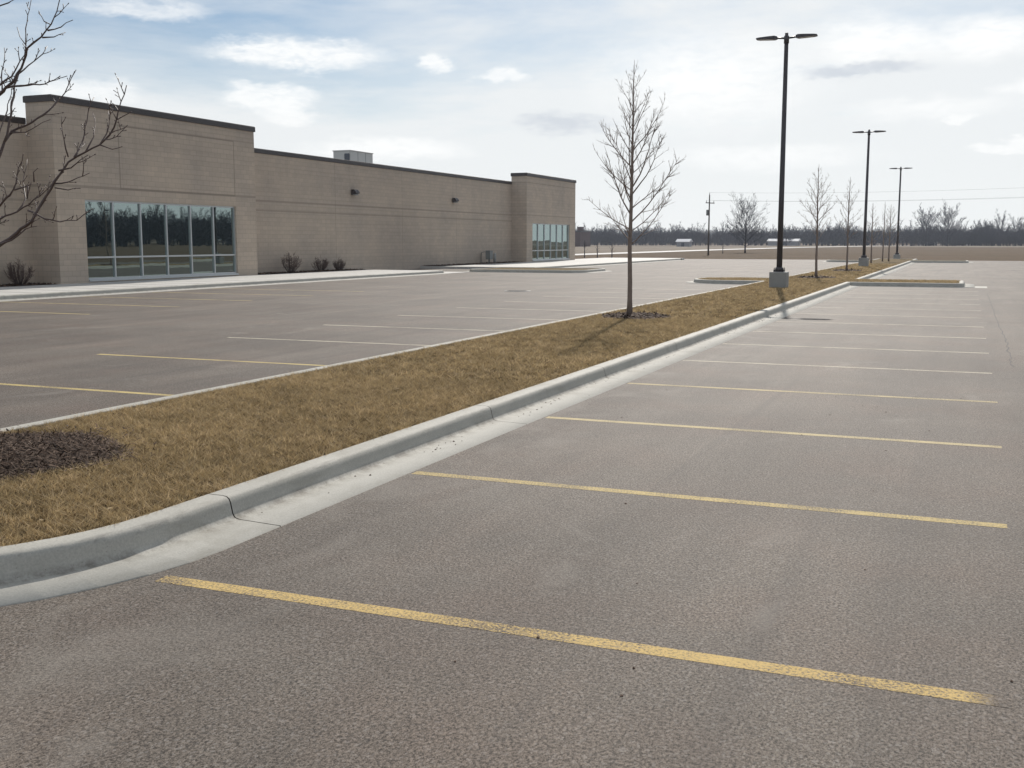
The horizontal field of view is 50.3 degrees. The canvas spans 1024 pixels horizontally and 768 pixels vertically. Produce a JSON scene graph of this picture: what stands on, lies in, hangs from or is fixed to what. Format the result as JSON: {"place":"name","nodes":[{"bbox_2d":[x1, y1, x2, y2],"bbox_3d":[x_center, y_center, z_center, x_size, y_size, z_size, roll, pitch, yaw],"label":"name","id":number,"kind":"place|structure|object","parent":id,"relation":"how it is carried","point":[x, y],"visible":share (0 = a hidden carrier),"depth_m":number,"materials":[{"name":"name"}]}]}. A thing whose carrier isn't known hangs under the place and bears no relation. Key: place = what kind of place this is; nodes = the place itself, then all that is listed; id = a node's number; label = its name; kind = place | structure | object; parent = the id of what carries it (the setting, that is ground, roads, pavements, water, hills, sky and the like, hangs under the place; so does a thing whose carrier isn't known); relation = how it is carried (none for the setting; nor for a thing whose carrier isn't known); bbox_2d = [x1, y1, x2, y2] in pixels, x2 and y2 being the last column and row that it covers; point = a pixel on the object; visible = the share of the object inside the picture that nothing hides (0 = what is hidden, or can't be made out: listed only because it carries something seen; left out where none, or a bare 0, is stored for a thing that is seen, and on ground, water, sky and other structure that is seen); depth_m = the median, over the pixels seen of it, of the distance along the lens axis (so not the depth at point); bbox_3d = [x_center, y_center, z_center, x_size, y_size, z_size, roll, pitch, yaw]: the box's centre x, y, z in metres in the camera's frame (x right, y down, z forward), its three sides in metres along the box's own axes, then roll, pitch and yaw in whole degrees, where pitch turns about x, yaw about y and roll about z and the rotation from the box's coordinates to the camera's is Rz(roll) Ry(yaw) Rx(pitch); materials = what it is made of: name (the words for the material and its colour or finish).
{"place":"outdoors","nodes":[
{"label":"outdoors","id":0,"kind":"place"},
{"bbox_2d":[0,270,441,299],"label":"sidewalk","id":1,"kind":"structure","parent":0,"point":[11,290],"depth_m":42.13,"materials":[{"name":"concrete"}]},
{"bbox_2d":[9,270,405,292],"bbox_3d":[-20.377,-1.771,25.407,5.660,0.003,71.320,3,8,22],"label":"sidewalk score","id":2,"kind":"object","parent":1,"relation":"on","point":[198,283],"visible":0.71,"depth_m":43.13,"materials":[{"name":"grey concrete"}]},
{"label":"mulch bed","id":3,"kind":"structure","parent":1,"relation":"on","visible":0},
{"bbox_2d":[281,253,301,271],"bbox_3d":[-10.815,-6.007,53.600,1.090,1.114,1.366,-1,8,-10],"label":"bare shrub","id":4,"kind":"object","parent":3,"relation":"on","point":[289,264],"visible":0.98,"depth_m":53.47,"materials":[{"name":"brown plant"}]},
{"bbox_2d":[258,268,365,274],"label":"mulch","id":5,"kind":"object","parent":3,"relation":"on","point":[307,271],"visible":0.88,"depth_m":54.95,"materials":[{"name":"brown plant"}]},
{"bbox_2d":[311,256,329,270],"bbox_3d":[-9.864,-6.209,56.037,0.982,0.883,0.996,-4,8,-27],"label":"bare shrub","id":6,"kind":"object","parent":3,"relation":"on","point":[324,265],"visible":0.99,"depth_m":55.92,"materials":[{"name":"brown plant"}]},
{"bbox_2d":[332,258,345,269],"bbox_3d":[-9.157,-6.368,57.682,0.732,0.768,0.708,0,7,-3],"label":"bare shrub","id":7,"kind":"object","parent":3,"relation":"on","point":[337,266],"visible":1,"depth_m":57.64,"materials":[{"name":"brown plant"}]},
{"label":"mulch bed","id":8,"kind":"structure","parent":1,"relation":"on","visible":0},
{"bbox_2d":[3,259,35,284],"bbox_3d":[-17.339,-3.969,38.357,1.051,1.038,0.981,-6,10,-39],"label":"bare shrub","id":9,"kind":"object","parent":8,"relation":"on","point":[20,277],"visible":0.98,"depth_m":38.28,"materials":[{"name":"brown plant"}]},
{"bbox_2d":[0,282,55,286],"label":"mulch","id":10,"kind":"object","parent":8,"relation":"on","point":[9,284],"visible":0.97,"depth_m":38.62,"materials":[{"name":"brown plant"}]},
{"bbox_2d":[0,94,575,284],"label":"commercial building","id":11,"kind":"structure","parent":0,"point":[164,195],"depth_m":47.89,"materials":[{"name":"brick"}]},
{"bbox_2d":[85,200,238,281],"bbox_3d":[-14.145,-5.879,44.744,0.250,3.040,9.100,3,8,22],"label":"window","id":12,"kind":"structure","parent":11,"relation":"in","point":[126,240],"depth_m":44.29,"materials":[{"name":"glass"}]},
{"bbox_2d":[332,150,372,162],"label":"rooftop unit","id":13,"kind":"object","parent":11,"relation":"on","point":[359,156],"visible":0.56,"depth_m":68.66,"materials":[{"name":"metal"}]},
{"bbox_2d":[532,223,569,260],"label":"window","id":14,"kind":"structure","parent":11,"relation":"in","point":[549,241],"depth_m":85.77,"materials":[{"name":"glass"}]},
{"bbox_2d":[0,259,960,546],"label":"lawn island","id":15,"kind":"structure","parent":0,"point":[887,261],"depth_m":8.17,"materials":[{"name":"brown plant"}]},
{"bbox_2d":[0,428,132,481],"bbox_3d":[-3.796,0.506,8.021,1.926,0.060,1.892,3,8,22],"label":"mulch mound","id":16,"kind":"object","parent":15,"relation":"on","point":[58,450],"visible":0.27,"depth_m":7.85,"materials":[{"name":"brown plant"}]},
{"bbox_2d":[0,0,131,246],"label":"foreground tree","id":17,"kind":"object","parent":16,"relation":"on","point":[13,236],"visible":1,"depth_m":7.51,"materials":[{"name":"brown plant"}]},
{"bbox_2d":[0,423,155,479],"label":"mulch spill","id":18,"kind":"object","parent":15,"relation":"on","point":[77,445],"visible":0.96,"depth_m":8.10,"materials":[{"name":"brown plant"}]},
{"bbox_2d":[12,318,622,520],"bbox_3d":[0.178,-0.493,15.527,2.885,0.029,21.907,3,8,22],"label":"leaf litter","id":19,"kind":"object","parent":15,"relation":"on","point":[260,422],"visible":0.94,"depth_m":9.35,"materials":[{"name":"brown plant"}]},
{"bbox_2d":[756,33,817,287],"bbox_3d":[9.031,-7.357,36.370,1.960,8.450,0.570,3,8,22],"label":"street lamp","id":20,"kind":"object","parent":15,"relation":"on","point":[778,276],"visible":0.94,"depth_m":36.35,"materials":[{"name":"metal"}]},
{"bbox_2d":[852,129,885,265],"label":"street lamp","id":21,"kind":"object","parent":15,"relation":"on","point":[863,260],"visible":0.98,"depth_m":67.40,"materials":[{"name":"metal"}]},
{"bbox_2d":[862,206,881,262],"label":"young tree","id":22,"kind":"object","parent":15,"relation":"on","point":[872,214],"visible":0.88,"depth_m":76.92,"materials":[{"name":"brown plant"}]},
{"bbox_2d":[878,209,889,260],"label":"young tree","id":23,"kind":"object","parent":15,"relation":"on","point":[883,234],"visible":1,"depth_m":83.63,"materials":[{"name":"brown plant"}]},
{"bbox_2d":[881,206,898,260],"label":"young tree","id":24,"kind":"object","parent":15,"relation":"on","point":[890,214],"visible":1,"depth_m":83.81,"materials":[{"name":"brown plant"}]},
{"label":"mulch mound","id":25,"kind":"structure","parent":15,"relation":"on","visible":0},
{"bbox_2d":[582,60,683,313],"bbox_3d":[2.506,-3.952,22.194,1.741,5.166,1.936,-3,8,-20],"label":"young tree","id":26,"kind":"object","parent":25,"relation":"on","point":[629,238],"visible":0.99,"depth_m":22.12,"materials":[{"name":"brown plant"}]},
{"bbox_2d":[601,310,671,318],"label":"mulch","id":27,"kind":"object","parent":25,"relation":"on","point":[635,315],"visible":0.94,"depth_m":22.29,"materials":[{"name":"brown plant"}]},
{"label":"mulch mound","id":28,"kind":"structure","parent":15,"relation":"on","visible":0},
{"bbox_2d":[797,274,834,277],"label":"mulch","id":29,"kind":"object","parent":28,"relation":"on","point":[804,276],"visible":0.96,"depth_m":46.02,"materials":[{"name":"brown plant"}]},
{"bbox_2d":[797,168,838,275],"bbox_3d":[12.920,-6.886,46.160,1.437,4.752,1.464,-5,9,-34],"label":"young tree","id":30,"kind":"object","parent":28,"relation":"on","point":[816,250],"visible":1,"depth_m":46.02,"materials":[{"name":"brown plant"}]},
{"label":"mulch mound","id":31,"kind":"structure","parent":15,"relation":"on","visible":0},
{"bbox_2d":[832,268,861,270],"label":"mulch","id":32,"kind":"object","parent":31,"relation":"on","point":[851,269],"visible":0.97,"depth_m":56.93,"materials":[{"name":"brown plant"}]},
{"bbox_2d":[834,177,860,269],"bbox_3d":[17.513,-8.321,56.718,1.459,4.852,1.169,7,10,44],"label":"young tree","id":33,"kind":"object","parent":31,"relation":"on","point":[848,227],"visible":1,"depth_m":56.74,"materials":[{"name":"brown plant"}]},
{"bbox_2d":[0,259,1023,767],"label":"parking lot","id":34,"kind":"structure","parent":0,"point":[150,671],"depth_m":5.76,"materials":[{"name":"grey asphalt"}]},
{"bbox_2d":[0,311,70,313],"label":"parking stripe","id":35,"kind":"object","parent":34,"relation":"on","point":[35,312],"visible":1,"depth_m":26.14,"materials":[{"name":"yellow paint"}]},
{"bbox_2d":[0,383,171,395],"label":"parking stripe","id":36,"kind":"object","parent":34,"relation":"on","point":[86,389],"visible":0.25,"depth_m":12.58,"materials":[{"name":"yellow paint"}]},
{"bbox_2d":[83,296,245,300],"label":"parking stripe","id":37,"kind":"object","parent":34,"relation":"on","point":[165,298],"visible":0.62,"depth_m":32.51,"materials":[{"name":"yellow paint"}]},
{"bbox_2d":[97,354,325,365],"bbox_3d":[-4.297,-0.347,15.707,4.280,0.001,0.104,3,8,22],"label":"parking stripe","id":38,"kind":"object","parent":34,"relation":"on","point":[212,359],"visible":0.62,"depth_m":15.77,"materials":[{"name":"yellow paint"}]},
{"bbox_2d":[0,269,449,301],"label":"kerb","id":39,"kind":"structure","parent":34,"relation":"on","point":[31,296],"depth_m":38.87,"materials":[{"name":"concrete"}]},
{"bbox_2d":[226,337,428,345],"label":"parking stripe","id":40,"kind":"object","parent":34,"relation":"on","point":[325,341],"visible":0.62,"depth_m":18.59,"materials":[{"name":"paint"}]},
{"bbox_2d":[337,325,497,330],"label":"parking stripe","id":41,"kind":"object","parent":34,"relation":"on","point":[425,328],"visible":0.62,"depth_m":21.36,"materials":[{"name":"paint"}]},
{"bbox_2d":[402,315,550,319],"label":"parking stripe","id":42,"kind":"object","parent":34,"relation":"on","point":[477,317],"visible":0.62,"depth_m":24.43,"materials":[{"name":"paint"}]},
{"bbox_2d":[0,259,973,606],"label":"kerb","id":43,"kind":"structure","parent":34,"relation":"on","point":[170,537],"depth_m":7.49,"materials":[{"name":"concrete"}]},
{"bbox_2d":[506,290,528,291],"bbox_3d":[0.189,-3.195,37.398,0.940,0.029,0.940,3,8,22],"label":"manhole cover","id":44,"kind":"object","parent":34,"relation":"on","point":[517,290],"visible":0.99,"depth_m":37.37,"materials":[{"name":"metal"}]},
{"bbox_2d":[464,267,609,272],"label":"kerb","id":45,"kind":"structure","parent":34,"relation":"on","point":[595,270],"depth_m":59.42,"materials":[{"name":"concrete"}]},
{"bbox_2d":[487,268,592,269],"bbox_3d":[1.542,-6.503,61.653,6.500,0.001,4.750,3,8,22],"label":"planted bed","id":46,"kind":"object","parent":34,"relation":"on","point":[543,268],"visible":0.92,"depth_m":62.90,"materials":[{"name":"brown soil"}]},
{"bbox_2d":[505,301,640,304],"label":"parking stripe","id":47,"kind":"object","parent":34,"relation":"on","point":[557,302],"visible":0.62,"depth_m":30.40,"materials":[{"name":"paint"}]},
{"bbox_2d":[155,575,1013,708],"bbox_3d":[0.038,1.085,4.790,3.945,0.001,0.104,3,8,22],"label":"parking stripe","id":48,"kind":"object","parent":34,"relation":"on","point":[938,692],"visible":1,"depth_m":4.62,"materials":[{"name":"yellow paint"}]},
{"bbox_2d":[535,258,681,267],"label":"kerb","id":49,"kind":"structure","parent":34,"relation":"on","point":[603,264],"depth_m":77.66,"materials":[{"name":"concrete"}]},
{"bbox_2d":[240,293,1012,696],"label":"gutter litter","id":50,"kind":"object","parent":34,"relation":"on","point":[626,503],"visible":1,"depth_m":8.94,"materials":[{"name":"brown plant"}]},
{"bbox_2d":[412,471,1006,527],"bbox_3d":[1.127,0.755,7.310,4.005,0.001,0.104,3,8,22],"label":"parking stripe","id":51,"kind":"object","parent":34,"relation":"on","point":[988,524],"visible":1,"depth_m":7.20,"materials":[{"name":"yellow paint"}]},
{"bbox_2d":[546,416,1001,447],"bbox_3d":[2.206,0.424,9.834,4.045,0.001,0.104,3,8,22],"label":"parking stripe","id":52,"kind":"object","parent":34,"relation":"on","point":[932,442],"visible":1,"depth_m":9.75,"materials":[{"name":"yellow paint"}]},
{"bbox_2d":[627,383,997,402],"bbox_3d":[3.280,0.092,12.360,4.075,0.001,0.104,3,8,22],"label":"parking stripe","id":53,"kind":"object","parent":34,"relation":"on","point":[817,392],"visible":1,"depth_m":12.25,"materials":[{"name":"yellow paint"}]},
{"bbox_2d":[682,360,991,373],"bbox_3d":[4.341,-0.240,14.892,4.075,0.001,0.104,3,8,22],"label":"parking stripe","id":54,"kind":"object","parent":34,"relation":"on","point":[838,366],"visible":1,"depth_m":14.89,"materials":[{"name":"paint"}]},
{"bbox_2d":[723,343,988,353],"bbox_3d":[5.402,-0.572,17.424,4.075,0.001,0.104,3,8,22],"label":"parking stripe","id":55,"kind":"object","parent":34,"relation":"on","point":[856,348],"visible":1,"depth_m":17.38,"materials":[{"name":"paint"}]},
{"bbox_2d":[757,331,985,338],"bbox_3d":[6.462,-0.904,19.956,4.075,0.001,0.104,3,8,22],"label":"parking stripe","id":56,"kind":"object","parent":34,"relation":"on","point":[866,334],"visible":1,"depth_m":19.98,"materials":[{"name":"paint"}]},
{"bbox_2d":[776,321,969,326],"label":"parking stripe","id":57,"kind":"object","parent":34,"relation":"on","point":[884,324],"visible":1,"depth_m":22.38,"materials":[{"name":"paint"}]},
{"bbox_2d":[795,313,964,317],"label":"parking stripe","id":58,"kind":"object","parent":34,"relation":"on","point":[883,315],"visible":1,"depth_m":25.09,"materials":[{"name":"paint"}]},
{"bbox_2d":[828,307,972,310],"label":"parking stripe","id":59,"kind":"object","parent":34,"relation":"on","point":[917,309],"visible":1,"depth_m":27.29,"materials":[{"name":"paint"}]},
{"bbox_2d":[987,294,1014,366],"bbox_3d":[11.075,-1.561,24.951,0.089,0.001,22.045,3,8,22],"label":"pavement crack","id":60,"kind":"object","parent":34,"relation":"on","point":[1002,334],"visible":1,"depth_m":19.14,"materials":[{"name":"grey asphalt"}]},
{"bbox_2d":[0,0,1023,234],"label":"sky","id":61,"kind":"structure","parent":0,"point":[491,89],"materials":[{"name":"white"}]},
{"bbox_2d":[420,258,683,268],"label":"sidewalk","id":62,"kind":"structure","parent":0,"point":[560,262],"depth_m":75.94,"materials":[{"name":"concrete"}]},
{"label":"mulch bed","id":63,"kind":"structure","parent":62,"relation":"on","visible":0},
{"bbox_2d":[424,261,519,265],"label":"mulch","id":64,"kind":"object","parent":63,"relation":"on","point":[471,263],"visible":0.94,"depth_m":73.51,"materials":[{"name":"brown plant"}]},
{"bbox_2d":[481,250,495,262],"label":"utility meter","id":65,"kind":"object","parent":63,"relation":"on","point":[490,255],"visible":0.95,"depth_m":75.84,"materials":[{"name":"grey paint"}]},
{"bbox_2d":[575,245,906,254],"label":"road","id":66,"kind":"structure","parent":0,"point":[695,250],"depth_m":199.49,"materials":[{"name":"grey asphalt"}]},
{"bbox_2d":[575,242,1023,260],"bbox_3d":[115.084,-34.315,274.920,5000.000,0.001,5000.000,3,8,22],"label":"ground","id":67,"kind":"structure","parent":0,"point":[958,253],"depth_m":152.94,"materials":[{"name":"brown plant"}]},
{"bbox_2d":[575,227,591,246],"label":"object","id":68,"kind":"structure","parent":67,"relation":"on","point":[581,235],"depth_m":343.68,"materials":[{"name":"brick"}]},
{"bbox_2d":[575,247,776,252],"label":"verge","id":69,"kind":"structure","parent":67,"relation":"on","point":[602,249],"depth_m":254.06,"materials":[{"name":"brown plant"}]},
{"bbox_2d":[706,193,714,254],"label":"utility pole","id":70,"kind":"object","parent":67,"relation":"on","point":[708,213],"visible":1,"depth_m":132.17,"materials":[{"name":"brown wood"}]},
{"bbox_2d":[777,198,1000,201],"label":"power line","id":71,"kind":"object","parent":70,"relation":"hanging from","point":[838,201],"visible":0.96,"depth_m":123.70,"materials":[{"name":"grey metal"}]},
{"bbox_2d":[725,192,770,252],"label":"bare tree","id":72,"kind":"object","parent":67,"relation":"on","point":[741,217],"visible":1,"depth_m":161.31,"materials":[{"name":"grey plant"}]},
{"bbox_2d":[889,167,911,258],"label":"street lamp","id":73,"kind":"object","parent":67,"relation":"on","point":[896,255],"visible":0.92,"depth_m":98.43,"materials":[{"name":"metal"}]},
{"bbox_2d":[590,245,1023,246],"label":"field","id":74,"kind":"structure","parent":0,"point":[814,246],"depth_m":348.41,"materials":[{"name":"beige plant"}]},
{"bbox_2d":[675,239,692,246],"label":"farm shed","id":75,"kind":"structure","parent":74,"relation":"on","point":[684,243],"depth_m":342.97,"materials":[{"name":"white metal"}]},
{"bbox_2d":[767,239,800,245],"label":"farm shed","id":76,"kind":"structure","parent":74,"relation":"on","point":[793,242],"depth_m":404.98,"materials":[{"name":"white metal"}]},
{"bbox_2d":[575,219,1023,245],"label":"wood","id":77,"kind":"object","parent":74,"relation":"on","point":[981,235],"visible":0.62,"depth_m":414.29,"materials":[{"name":"brown plant"}]},
{"bbox_2d":[910,204,941,245],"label":"bare tree","id":78,"kind":"object","parent":74,"relation":"on","point":[923,224],"visible":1,"depth_m":376.44,"materials":[{"name":"grey plant"}]},
{"bbox_2d":[932,198,966,245],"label":"bare tree","id":79,"kind":"object","parent":74,"relation":"on","point":[947,221],"visible":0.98,"depth_m":375.83,"materials":[{"name":"plant"}]},
{"bbox_2d":[989,210,1011,237],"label":"bare tree","id":80,"kind":"object","parent":74,"relation":"on","point":[1002,221],"visible":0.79,"depth_m":403.84,"materials":[{"name":"grey plant"}]},
{"bbox_2d":[1008,214,1023,234],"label":"bare tree","id":81,"kind":"object","parent":74,"relation":"on","point":[1018,223],"visible":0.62,"depth_m":404.42,"materials":[{"name":"plant"}]}
]}

